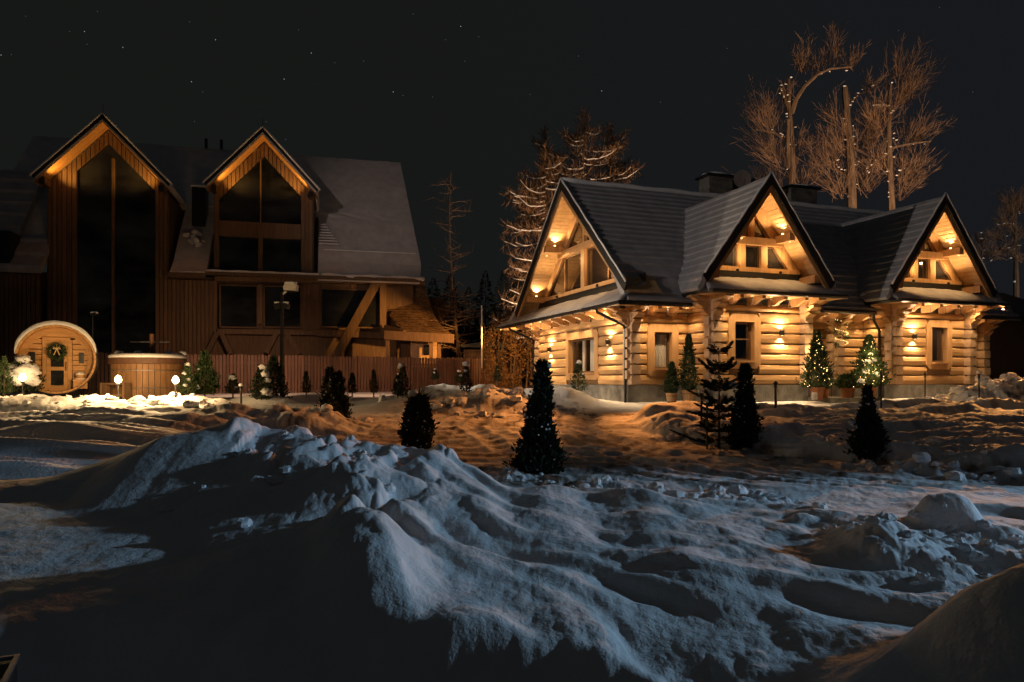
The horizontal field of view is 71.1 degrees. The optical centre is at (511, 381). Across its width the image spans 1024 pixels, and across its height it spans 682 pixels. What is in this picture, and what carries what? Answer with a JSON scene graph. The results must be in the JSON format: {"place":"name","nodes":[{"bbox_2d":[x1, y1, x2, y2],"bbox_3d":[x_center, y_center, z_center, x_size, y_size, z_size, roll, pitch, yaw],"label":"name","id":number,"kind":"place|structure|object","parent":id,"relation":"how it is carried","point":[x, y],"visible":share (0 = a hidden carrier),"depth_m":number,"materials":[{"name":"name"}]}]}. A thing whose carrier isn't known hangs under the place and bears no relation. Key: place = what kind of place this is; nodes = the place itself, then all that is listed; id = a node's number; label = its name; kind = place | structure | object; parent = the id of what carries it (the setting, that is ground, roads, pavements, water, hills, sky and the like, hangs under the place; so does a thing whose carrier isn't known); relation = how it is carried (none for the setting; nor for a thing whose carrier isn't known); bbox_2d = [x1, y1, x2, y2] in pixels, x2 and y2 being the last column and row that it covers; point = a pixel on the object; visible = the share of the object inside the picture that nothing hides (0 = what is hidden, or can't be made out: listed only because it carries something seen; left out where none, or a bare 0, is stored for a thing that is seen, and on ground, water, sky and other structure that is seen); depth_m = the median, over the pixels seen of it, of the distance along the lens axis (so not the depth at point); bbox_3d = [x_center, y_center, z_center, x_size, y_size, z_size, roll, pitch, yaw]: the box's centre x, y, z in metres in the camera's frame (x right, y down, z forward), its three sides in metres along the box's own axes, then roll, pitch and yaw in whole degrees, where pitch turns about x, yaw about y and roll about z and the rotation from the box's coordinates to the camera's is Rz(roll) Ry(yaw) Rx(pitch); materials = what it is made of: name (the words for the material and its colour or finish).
{"place":"outdoors","nodes":[
{"label":"outdoors","id":0,"kind":"place"},
{"bbox_2d":[0,335,1023,681],"bbox_3d":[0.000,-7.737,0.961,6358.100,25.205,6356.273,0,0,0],"label":"snow ground","id":1,"kind":"structure","parent":0,"point":[450,559],"depth_m":6.15,"materials":[{"name":"white snow"}]},
{"bbox_2d":[0,355,15,396],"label":"thuja shrub","id":2,"kind":"object","parent":1,"relation":"on","point":[3,369],"visible":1,"depth_m":18.39,"materials":[{"name":"green plant"}]},
{"bbox_2d":[0,654,19,681],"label":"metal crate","id":3,"kind":"object","parent":1,"relation":"on","point":[8,671],"visible":1,"depth_m":3.57,"materials":[{"name":"metal"}]},
{"bbox_2d":[19,373,25,393],"bbox_3d":[-12.428,0.269,18.200,0.170,0.942,0.166,0,0,0],"label":"garden lamp","id":4,"kind":"object","parent":1,"relation":"on","point":[22,377],"visible":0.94,"depth_m":18.16,"materials":[{"name":"white glass"}]},
{"bbox_2d":[0,355,54,394],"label":"snowy bush","id":5,"kind":"object","parent":1,"relation":"on","point":[28,368],"visible":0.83,"depth_m":18.83,"materials":[{"name":"white snow"}]},
{"bbox_2d":[14,320,97,393],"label":"barrel sauna","id":6,"kind":"structure","parent":1,"relation":"on","point":[75,369],"depth_m":19.98,"materials":[{"name":"brown wood"}]},
{"bbox_2d":[45,343,66,360],"bbox_3d":[-12.631,-0.806,19.873,0.570,0.572,0.244,0,0,-29],"label":"wreath","id":7,"kind":"object","parent":6,"relation":"attached to","point":[56,346],"visible":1,"depth_m":19.86,"materials":[{"name":"green plant"}]},
{"bbox_2d":[47,340,67,390],"bbox_3d":[-12.670,-0.435,19.972,0.490,1.410,0.117,0,0,-29],"label":"door","id":8,"kind":"structure","parent":6,"relation":"in","point":[57,371],"depth_m":20.00,"materials":[{"name":"brown wood"}]},
{"bbox_2d":[90,311,97,391],"bbox_3d":[-12.823,-0.904,21.997,0.234,2.479,0.144,0,0,15],"label":"lamp post","id":9,"kind":"object","parent":1,"relation":"on","point":[92,313],"visible":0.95,"depth_m":21.98,"materials":[{"name":"black metal"}]},
{"bbox_2d":[100,383,131,399],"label":"tub steps","id":10,"kind":"structure","parent":1,"relation":"on","point":[126,394],"depth_m":19.48,"materials":[{"name":"brown wood"}]},
{"bbox_2d":[114,375,121,396],"bbox_3d":[-9.887,0.250,18.000,0.170,0.799,0.166,0,0,0],"label":"garden lamp","id":11,"kind":"object","parent":1,"relation":"on","point":[118,379],"visible":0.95,"depth_m":17.97,"materials":[{"name":"white metal"}]},
{"bbox_2d":[108,334,186,396],"bbox_3d":[-10.549,-0.482,20.800,2.060,1.850,2.060,0,0,0],"label":"hot tub","id":12,"kind":"object","parent":1,"relation":"on","point":[166,367],"visible":0.84,"depth_m":20.01,"materials":[{"name":"wood"}]},
{"bbox_2d":[172,376,178,397],"bbox_3d":[-8.494,0.235,18.100,0.170,0.744,0.166,0,0,0],"label":"garden lamp","id":13,"kind":"object","parent":1,"relation":"on","point":[175,380],"visible":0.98,"depth_m":18.06,"materials":[{"name":"white metal"}]},
{"bbox_2d":[0,392,372,422],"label":"snow clods","id":14,"kind":"object","parent":1,"relation":"on","point":[199,403],"visible":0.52,"depth_m":17.52,"materials":[{"name":"white snow"}]},
{"bbox_2d":[176,362,197,394],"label":"thuja shrub","id":15,"kind":"object","parent":1,"relation":"on","point":[187,381],"visible":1,"depth_m":19.93,"materials":[{"name":"green plant"}]},
{"bbox_2d":[189,350,221,396],"bbox_3d":[-8.829,-0.186,20.659,1.043,1.466,0.980,0,0,39],"label":"thuja shrub","id":16,"kind":"object","parent":1,"relation":"on","point":[203,368],"visible":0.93,"depth_m":20.49,"materials":[{"name":"green plant"}]},
{"bbox_2d":[0,112,424,391],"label":"timber hotel","id":17,"kind":"structure","parent":1,"relation":"on","point":[188,261],"depth_m":33.87,"materials":[{"name":"brown wood"}]},
{"bbox_2d":[219,284,257,327],"bbox_3d":[-12.852,-3.519,33.738,1.725,2.046,0.105,0,0,-14],"label":"window","id":18,"kind":"structure","parent":17,"relation":"in","point":[237,303],"depth_m":33.73,"materials":[{"name":"black glass"}]},
{"bbox_2d":[263,285,301,327],"bbox_3d":[-10.947,-3.545,34.223,1.750,2.026,0.105,0,0,-14],"label":"window","id":19,"kind":"structure","parent":17,"relation":"in","point":[271,293],"depth_m":34.19,"materials":[{"name":"black glass"}]},
{"bbox_2d":[320,288,379,328],"bbox_3d":[-7.875,-3.551,35.006,2.877,1.921,0.105,0,0,-14],"label":"window","id":20,"kind":"structure","parent":17,"relation":"in","point":[338,306],"depth_m":34.93,"materials":[{"name":"black glass"}]},
{"bbox_2d":[224,373,239,398],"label":"thuja shrub","id":21,"kind":"object","parent":1,"relation":"on","point":[231,384],"visible":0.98,"depth_m":21.43,"materials":[{"name":"green plant"}]},
{"bbox_2d":[239,383,243,403],"bbox_3d":[-7.365,0.530,19.500,0.134,0.948,0.141,0,0,0],"label":"path light","id":22,"kind":"object","parent":1,"relation":"on","point":[241,385],"visible":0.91,"depth_m":19.48,"materials":[{"name":"black metal"}]},
{"bbox_2d":[247,364,276,399],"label":"thuja shrub","id":23,"kind":"object","parent":1,"relation":"on","point":[262,376],"visible":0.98,"depth_m":20.68,"materials":[{"name":"green plant"}]},
{"bbox_2d":[258,355,292,397],"bbox_3d":[-7.180,0.019,21.621,1.100,1.651,0.975,0,0,-31],"label":"thuja shrub","id":24,"kind":"object","parent":1,"relation":"on","point":[274,368],"visible":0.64,"depth_m":21.52,"materials":[{"name":"green plant"}]},
{"bbox_2d":[159,417,410,528],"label":"snow clods","id":25,"kind":"object","parent":1,"relation":"on","point":[246,522],"visible":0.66,"depth_m":8.02,"materials":[{"name":"white snow"}]},
{"bbox_2d":[273,281,298,396],"bbox_3d":[-7.404,-0.959,23.407,0.834,4.629,0.356,0,0,0],"label":"lamp mast","id":26,"kind":"object","parent":1,"relation":"on","point":[289,286],"visible":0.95,"depth_m":23.44,"materials":[{"name":"black metal"}]},
{"bbox_2d":[63,352,519,395],"bbox_3d":[-8.109,-0.101,30.744,18.985,2.002,0.206,0,0,-26],"label":"slat fence","id":27,"kind":"object","parent":1,"relation":"on","point":[414,365],"visible":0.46,"depth_m":31.09,"materials":[{"name":"brown wood"}]},
{"bbox_2d":[300,371,312,396],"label":"thuja shrub","id":28,"kind":"object","parent":1,"relation":"on","point":[305,379],"visible":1,"depth_m":24.47,"materials":[{"name":"green plant"}]},
{"bbox_2d":[314,365,353,417],"bbox_3d":[-4.552,0.405,18.216,1.153,1.648,1.086,0,0,-21],"label":"thuja shrub","id":29,"kind":"object","parent":1,"relation":"on","point":[335,396],"visible":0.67,"depth_m":18.07,"materials":[{"name":"green plant"}]},
{"bbox_2d":[346,373,357,396],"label":"thuja shrub","id":30,"kind":"object","parent":1,"relation":"on","point":[353,382],"visible":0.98,"depth_m":24.45,"materials":[{"name":"green plant"}]},
{"bbox_2d":[369,369,380,396],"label":"thuja shrub","id":31,"kind":"object","parent":1,"relation":"on","point":[372,385],"visible":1,"depth_m":24.48,"materials":[{"name":"green plant"}]},
{"bbox_2d":[391,374,404,397],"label":"thuja shrub","id":32,"kind":"object","parent":1,"relation":"on","point":[394,386],"visible":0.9,"depth_m":20.44,"materials":[{"name":"green plant"}]},
{"bbox_2d":[393,363,411,397],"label":"thuja shrub","id":33,"kind":"object","parent":1,"relation":"on","point":[402,373],"visible":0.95,"depth_m":20.43,"materials":[{"name":"green plant"}]},
{"bbox_2d":[383,285,453,387],"bbox_3d":[-5.016,-1.853,38.103,3.627,6.706,9.157,0,0,-6],"label":"shingled annex","id":34,"kind":"object","parent":1,"relation":"on","point":[424,337],"visible":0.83,"depth_m":35.55,"materials":[{"name":"brown wood"}]},
{"bbox_2d":[423,345,428,354],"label":"window","id":35,"kind":"structure","parent":34,"relation":"in","point":[425,347],"depth_m":35.47,"materials":[{"name":"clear glass"}]},
{"bbox_2d":[397,393,439,448],"bbox_3d":[-1.845,0.845,13.884,0.795,1.251,0.811,0,0,6],"label":"thuja shrub","id":36,"kind":"object","parent":1,"relation":"on","point":[417,426],"visible":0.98,"depth_m":13.75,"materials":[{"name":"green plant"}]},
{"bbox_2d":[399,385,438,403],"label":"shrub","id":37,"kind":"object","parent":1,"relation":"on","point":[410,393],"visible":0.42,"depth_m":15.12,"materials":[{"name":"green plant"}]},
{"bbox_2d":[430,368,439,383],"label":"thuja shrub","id":38,"kind":"object","parent":1,"relation":"on","point":[435,374],"visible":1,"depth_m":27.45,"materials":[{"name":"green plant"}]},
{"bbox_2d":[427,278,454,384],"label":"conifer","id":39,"kind":"object","parent":1,"relation":"on","point":[428,291],"visible":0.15,"depth_m":45.94,"materials":[{"name":"green plant"}]},
{"bbox_2d":[424,174,474,361],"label":"leafless tree","id":40,"kind":"object","parent":1,"relation":"on","point":[451,281],"visible":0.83,"depth_m":40.96,"materials":[{"name":"brown plant"}]},
{"bbox_2d":[428,286,485,357],"bbox_3d":[-2.869,-2.198,35.838,3.283,5.479,3.161,0,0,0],"label":"leafless tree","id":41,"kind":"object","parent":1,"relation":"on","point":[459,353],"visible":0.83,"depth_m":35.93,"materials":[{"name":"brown plant"}]},
{"bbox_2d":[441,274,473,379],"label":"conifer","id":42,"kind":"object","parent":1,"relation":"on","point":[446,299],"visible":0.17,"depth_m":51.91,"materials":[{"name":"green plant"}]},
{"bbox_2d":[454,369,463,385],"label":"thuja shrub","id":43,"kind":"object","parent":1,"relation":"on","point":[459,375],"visible":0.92,"depth_m":27.45,"materials":[{"name":"green plant"}]},
{"bbox_2d":[459,361,473,391],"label":"thuja shrub","id":44,"kind":"object","parent":1,"relation":"on","point":[466,371],"visible":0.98,"depth_m":21.45,"materials":[{"name":"green plant"}]},
{"bbox_2d":[451,287,485,383],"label":"conifer","id":45,"kind":"object","parent":1,"relation":"on","point":[476,336],"visible":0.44,"depth_m":44.90,"materials":[{"name":"green plant"}]},
{"bbox_2d":[481,305,481,367],"bbox_3d":[-1.391,-2.046,33.000,0.057,2.900,0.059,0,0,0],"label":"marker pole","id":46,"kind":"object","parent":1,"relation":"on","point":[481,336],"visible":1,"depth_m":32.98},
{"bbox_2d":[462,270,508,382],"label":"conifer","id":47,"kind":"object","parent":1,"relation":"on","point":[482,282],"visible":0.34,"depth_m":49.86,"materials":[{"name":"green plant"}]},
{"bbox_2d":[378,384,601,418],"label":"snow clods","id":48,"kind":"object","parent":1,"relation":"on","point":[515,392],"visible":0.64,"depth_m":19.97,"materials":[{"name":"white snow"}]},
{"bbox_2d":[461,340,519,379],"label":"garden shed","id":49,"kind":"structure","parent":1,"relation":"on","point":[473,354],"depth_m":35.20,"materials":[{"name":"brown wood"}]},
{"bbox_2d":[493,365,500,385],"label":"thuja shrub","id":50,"kind":"object","parent":1,"relation":"on","point":[497,375],"visible":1,"depth_m":27.45,"materials":[{"name":"green plant"}]},
{"bbox_2d":[478,301,533,389],"bbox_3d":[0.515,-1.619,34.183,4.381,5.438,2.210,0,0,0],"label":"beech hedge","id":51,"kind":"object","parent":1,"relation":"on","point":[515,355],"visible":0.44,"depth_m":33.84,"materials":[{"name":"brown plant"}]},
{"bbox_2d":[483,269,530,384],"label":"conifer","id":52,"kind":"object","parent":1,"relation":"on","point":[493,307],"visible":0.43,"depth_m":46.82,"materials":[{"name":"green plant"}]},
{"bbox_2d":[505,264,534,374],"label":"conifer","id":53,"kind":"object","parent":1,"relation":"on","point":[525,273],"visible":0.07,"depth_m":54.89,"materials":[{"name":"green plant"}]},
{"bbox_2d":[502,359,571,473],"bbox_3d":[0.450,0.655,11.581,1.084,2.089,1.097,0,0,-30],"label":"thuja shrub","id":54,"kind":"object","parent":1,"relation":"on","point":[538,450],"visible":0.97,"depth_m":11.40,"materials":[{"name":"green plant"}]},
{"bbox_2d":[486,144,594,344],"bbox_3d":[1.849,-6.349,38.971,6.684,13.684,4.652,0,0,0],"label":"larch tree","id":55,"kind":"object","parent":1,"relation":"on","point":[540,192],"visible":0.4,"depth_m":38.91,"materials":[{"name":"brown plant"}]},
{"bbox_2d":[521,121,567,239],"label":"larch tree","id":56,"kind":"object","parent":1,"relation":"on","point":[543,141],"visible":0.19,"depth_m":45.94,"materials":[{"name":"brown plant"}]},
{"bbox_2d":[531,107,627,259],"bbox_3d":[3.970,-7.462,39.868,7.045,15.886,4.428,0,0,0],"label":"larch tree","id":57,"kind":"object","parent":1,"relation":"on","point":[570,140],"visible":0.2,"depth_m":39.95,"materials":[{"name":"brown plant"}]},
{"bbox_2d":[570,360,590,390],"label":"thuja shrub","id":58,"kind":"object","parent":1,"relation":"on","point":[580,381],"visible":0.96,"depth_m":23.14,"materials":[{"name":"green plant"}]},
{"bbox_2d":[576,120,642,183],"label":"larch tree","id":59,"kind":"object","parent":1,"relation":"on","point":[622,170],"visible":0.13,"depth_m":41.38,"materials":[{"name":"brown plant"}]},
{"bbox_2d":[479,465,827,508],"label":"snow clods","id":60,"kind":"object","parent":1,"relation":"on","point":[714,489],"visible":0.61,"depth_m":9.60,"materials":[{"name":"white snow"}]},
{"bbox_2d":[660,361,680,402],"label":"potted thuja","id":61,"kind":"object","parent":1,"relation":"on","point":[671,391],"visible":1,"depth_m":22.10,"materials":[{"name":"green plant"}]},
{"bbox_2d":[676,334,702,400],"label":"potted thuja","id":62,"kind":"object","parent":1,"relation":"on","point":[687,350],"visible":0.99,"depth_m":21.99,"materials":[{"name":"green plant"}]},
{"bbox_2d":[698,389,703,420],"bbox_3d":[4.118,0.631,15.595,0.136,0.932,0.126,0,0,-21],"label":"path light","id":63,"kind":"object","parent":1,"relation":"on","point":[701,391],"visible":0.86,"depth_m":15.58,"materials":[{"name":"black metal"}]},
{"bbox_2d":[706,400,708,448],"bbox_3d":[3.812,0.855,13.999,0.056,0.990,0.057,0,0,0],"label":"plant stake","id":64,"kind":"object","parent":1,"relation":"on","point":[707,401],"visible":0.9,"depth_m":13.98,"materials":[{"name":"brown"}]},
{"bbox_2d":[668,340,758,448],"bbox_3d":[4.227,0.406,14.135,1.611,2.405,1.724,0,0,-28],"label":"fir","id":65,"kind":"object","parent":1,"relation":"on","point":[715,384],"visible":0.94,"depth_m":14.09,"materials":[{"name":"green plant"}]},
{"bbox_2d":[725,363,768,449],"bbox_3d":[4.598,0.563,14.124,0.827,1.894,0.833,0,0,2],"label":"thuja shrub","id":66,"kind":"object","parent":1,"relation":"on","point":[744,395],"visible":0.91,"depth_m":13.97,"materials":[{"name":"green plant"}]},
{"bbox_2d":[493,171,1021,403],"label":"log cottage","id":67,"kind":"structure","parent":1,"relation":"on","point":[752,269],"depth_m":24.59,"materials":[{"name":"brown wood"}]},
{"bbox_2d":[548,252,580,296],"bbox_3d":[2.113,-4.149,28.186,0.070,1.409,3.459,0,0,-20],"label":"window","id":68,"kind":"structure","parent":67,"relation":"in","point":[568,277],"depth_m":27.98,"materials":[{"name":"brown glass"}]},
{"bbox_2d":[567,220,582,248],"bbox_3d":[2.441,-5.870,27.302,0.070,1.572,1.693,0,0,-20],"label":"window","id":69,"kind":"structure","parent":67,"relation":"in","point":[577,236],"depth_m":27.23,"materials":[{"name":"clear glass"}]},
{"bbox_2d":[565,329,599,379],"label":"window","id":70,"kind":"structure","parent":67,"relation":"in","point":[583,346],"depth_m":26.14,"materials":[{"name":"brown wood"}]},
{"bbox_2d":[587,246,612,285],"bbox_3d":[3.344,-4.149,24.725,0.071,1.409,3.459,0,0,-20],"label":"window","id":71,"kind":"structure","parent":67,"relation":"in","point":[598,271],"depth_m":25.76,"materials":[{"name":"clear glass"}]},
{"bbox_2d":[646,324,678,375],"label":"window","id":72,"kind":"structure","parent":67,"relation":"in","point":[662,343],"depth_m":23.04,"materials":[{"name":"brown wood"}]},
{"bbox_2d":[722,244,736,266],"bbox_3d":[6.847,-4.017,22.901,0.836,0.744,0.070,0,0,-20],"label":"window","id":73,"kind":"structure","parent":67,"relation":"in","point":[731,260],"depth_m":22.99,"materials":[{"name":"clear glass"}]},
{"bbox_2d":[733,170,750,186],"bbox_3d":[9.174,-7.655,28.509,0.535,1.510,0.534,0,0,-44],"label":"satellite dish","id":74,"kind":"object","parent":67,"relation":"attached to","point":[741,178],"visible":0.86,"depth_m":28.52,"materials":[{"name":"metal"}]},
{"bbox_2d":[727,313,760,368],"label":"window","id":75,"kind":"structure","parent":67,"relation":"in","point":[745,329],"depth_m":22.76,"materials":[{"name":"brown wood"}]},
{"bbox_2d":[746,245,758,267],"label":"window","id":76,"kind":"structure","parent":67,"relation":"in","point":[752,252],"depth_m":23.26,"materials":[{"name":"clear glass"}]},
{"bbox_2d":[754,216,767,237],"bbox_3d":[8.064,-5.061,23.342,0.626,0.885,0.070,0,0,-20],"label":"window","id":77,"kind":"structure","parent":67,"relation":"in","point":[759,232],"depth_m":23.34,"materials":[{"name":"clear glass"}]},
{"bbox_2d":[768,247,785,269],"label":"window","id":78,"kind":"structure","parent":67,"relation":"in","point":[774,261],"depth_m":23.54,"materials":[{"name":"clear glass"}]},
{"bbox_2d":[796,329,836,399],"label":"lit potted fir","id":79,"kind":"object","parent":67,"relation":"on","point":[817,350],"visible":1,"depth_m":22.46,"materials":[{"name":"plant"}]},
{"bbox_2d":[821,379,830,397],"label":"potted thuja","id":80,"kind":"object","parent":67,"relation":"on","point":[826,393],"visible":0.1,"depth_m":22.86,"materials":[{"name":"ceramic"}]},
{"bbox_2d":[833,319,850,347],"bbox_3d":[11.518,-1.779,25.046,0.594,1.253,0.621,0,0,28],"label":"garland","id":81,"kind":"object","parent":67,"relation":"attached to","point":[846,336],"visible":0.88,"depth_m":24.95,"materials":[{"name":"green plant"}]},
{"bbox_2d":[831,373,860,397],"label":"potted shrub","id":82,"kind":"object","parent":67,"relation":"on","point":[843,384],"visible":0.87,"depth_m":23.04,"materials":[{"name":"green plant"}]},
{"bbox_2d":[845,334,895,396],"bbox_3d":[11.380,-0.479,22.786,1.518,2.074,1.482,0,0,16],"label":"lit potted fir","id":83,"kind":"object","parent":67,"relation":"on","point":[866,366],"visible":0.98,"depth_m":22.60,"materials":[{"name":"plant"}]},
{"bbox_2d":[918,258,927,278],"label":"window","id":84,"kind":"structure","parent":67,"relation":"in","point":[922,263],"depth_m":25.75,"materials":[{"name":"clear glass"}]},
{"bbox_2d":[925,239,934,251],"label":"window","id":85,"kind":"structure","parent":67,"relation":"in","point":[928,247],"depth_m":25.84,"materials":[{"name":"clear glass"}]},
{"bbox_2d":[924,320,951,368],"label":"window","id":86,"kind":"structure","parent":67,"relation":"in","point":[938,337],"depth_m":25.53,"materials":[{"name":"brown wood"}]},
{"bbox_2d":[936,260,949,279],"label":"window","id":87,"kind":"structure","parent":67,"relation":"in","point":[941,274],"depth_m":26.02,"materials":[{"name":"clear glass"}]},
{"bbox_2d":[773,381,778,407],"bbox_3d":[6.474,0.498,17.600,0.144,1.011,0.144,0,0,0],"label":"path light","id":88,"kind":"object","parent":1,"relation":"on","point":[775,383],"visible":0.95,"depth_m":17.57,"materials":[{"name":"black metal"}]},
{"bbox_2d":[726,18,868,186],"bbox_3d":[14.975,-9.299,38.095,7.705,19.790,3.794,0,0,0],"label":"pollard tree","id":89,"kind":"object","parent":1,"relation":"on","point":[790,144],"visible":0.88,"depth_m":37.86,"materials":[{"name":"brown plant"}]},
{"bbox_2d":[812,392,817,399],"bbox_3d":[9.161,0.448,21.700,0.170,0.220,0.170,0,0,0],"label":"candle lantern","id":90,"kind":"object","parent":1,"relation":"on","point":[814,395],"visible":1,"depth_m":21.64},
{"bbox_2d":[651,417,987,461],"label":"snow clods","id":91,"kind":"object","parent":1,"relation":"on","point":[820,438],"visible":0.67,"depth_m":13.36,"materials":[{"name":"white snow"}]},
{"bbox_2d":[795,61,912,208],"bbox_3d":[18.580,-8.354,39.188,6.526,17.872,4.223,0,0,-10],"label":"pollard tree","id":92,"kind":"object","parent":1,"relation":"on","point":[850,175],"visible":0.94,"depth_m":38.84,"materials":[{"name":"brown plant"}]},
{"bbox_2d":[839,383,891,461],"bbox_3d":[6.193,0.795,12.505,0.837,1.568,0.897,0,0,-37],"label":"thuja shrub","id":93,"kind":"object","parent":1,"relation":"on","point":[866,438],"visible":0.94,"depth_m":12.38,"materials":[{"name":"green plant"}]},
{"bbox_2d":[879,371,882,407],"bbox_3d":[9.785,0.280,19.000,0.106,1.089,0.106,0,0,0],"label":"path light","id":94,"kind":"object","parent":1,"relation":"on","point":[881,374],"visible":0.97,"depth_m":18.98,"materials":[{"name":"black metal"}]},
{"bbox_2d":[851,30,957,210],"bbox_3d":[20.802,-9.120,38.392,5.974,19.417,3.775,0,0,0],"label":"pollard tree","id":95,"kind":"object","parent":1,"relation":"on","point":[891,195],"visible":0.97,"depth_m":38.38,"materials":[{"name":"brown plant"}]},
{"bbox_2d":[819,503,1023,585],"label":"snow clods","id":96,"kind":"object","parent":1,"relation":"on","point":[960,539],"visible":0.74,"depth_m":6.32,"materials":[{"name":"white snow"}]},
{"bbox_2d":[924,372,926,397],"bbox_3d":[12.681,0.134,22.000,0.096,0.841,0.096,0,0,0],"label":"path light","id":97,"kind":"object","parent":1,"relation":"on","point":[925,373],"visible":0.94,"depth_m":21.98,"materials":[{"name":"black metal"}]},
{"bbox_2d":[852,452,1023,481],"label":"snow clods","id":98,"kind":"object","parent":1,"relation":"on","point":[917,457],"visible":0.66,"depth_m":11.20,"materials":[{"name":"white snow"}]},
{"bbox_2d":[925,372,1023,400],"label":"snow clods","id":99,"kind":"object","parent":1,"relation":"on","point":[1007,377],"visible":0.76,"depth_m":21.32,"materials":[{"name":"white snow"}]},
{"bbox_2d":[976,371,980,397],"bbox_3d":[13.033,0.191,20.008,0.134,0.976,0.122,0,0,42],"label":"path light","id":100,"kind":"object","parent":1,"relation":"on","point":[978,373],"visible":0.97,"depth_m":19.98,"materials":[{"name":"black metal"}]},
{"bbox_2d":[971,229,1009,262],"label":"pollard tree","id":101,"kind":"object","parent":1,"relation":"on","point":[981,247],"visible":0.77,"depth_m":41.89,"materials":[{"name":"brown plant"}]},
{"bbox_2d":[975,185,1023,297],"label":"pollard tree","id":102,"kind":"object","parent":1,"relation":"on","point":[1014,207],"visible":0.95,"depth_m":43.89,"materials":[{"name":"brown plant"}]},
{"bbox_2d":[989,293,1023,379],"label":"outbuilding","id":103,"kind":"structure","parent":1,"relation":"on","point":[1006,349],"depth_m":34.96,"materials":[{"name":"brown wood"}]},
{"bbox_2d":[0,0,1023,334],"label":"sky","id":104,"kind":"structure","parent":0,"point":[466,106],"materials":[{"name":"black"}]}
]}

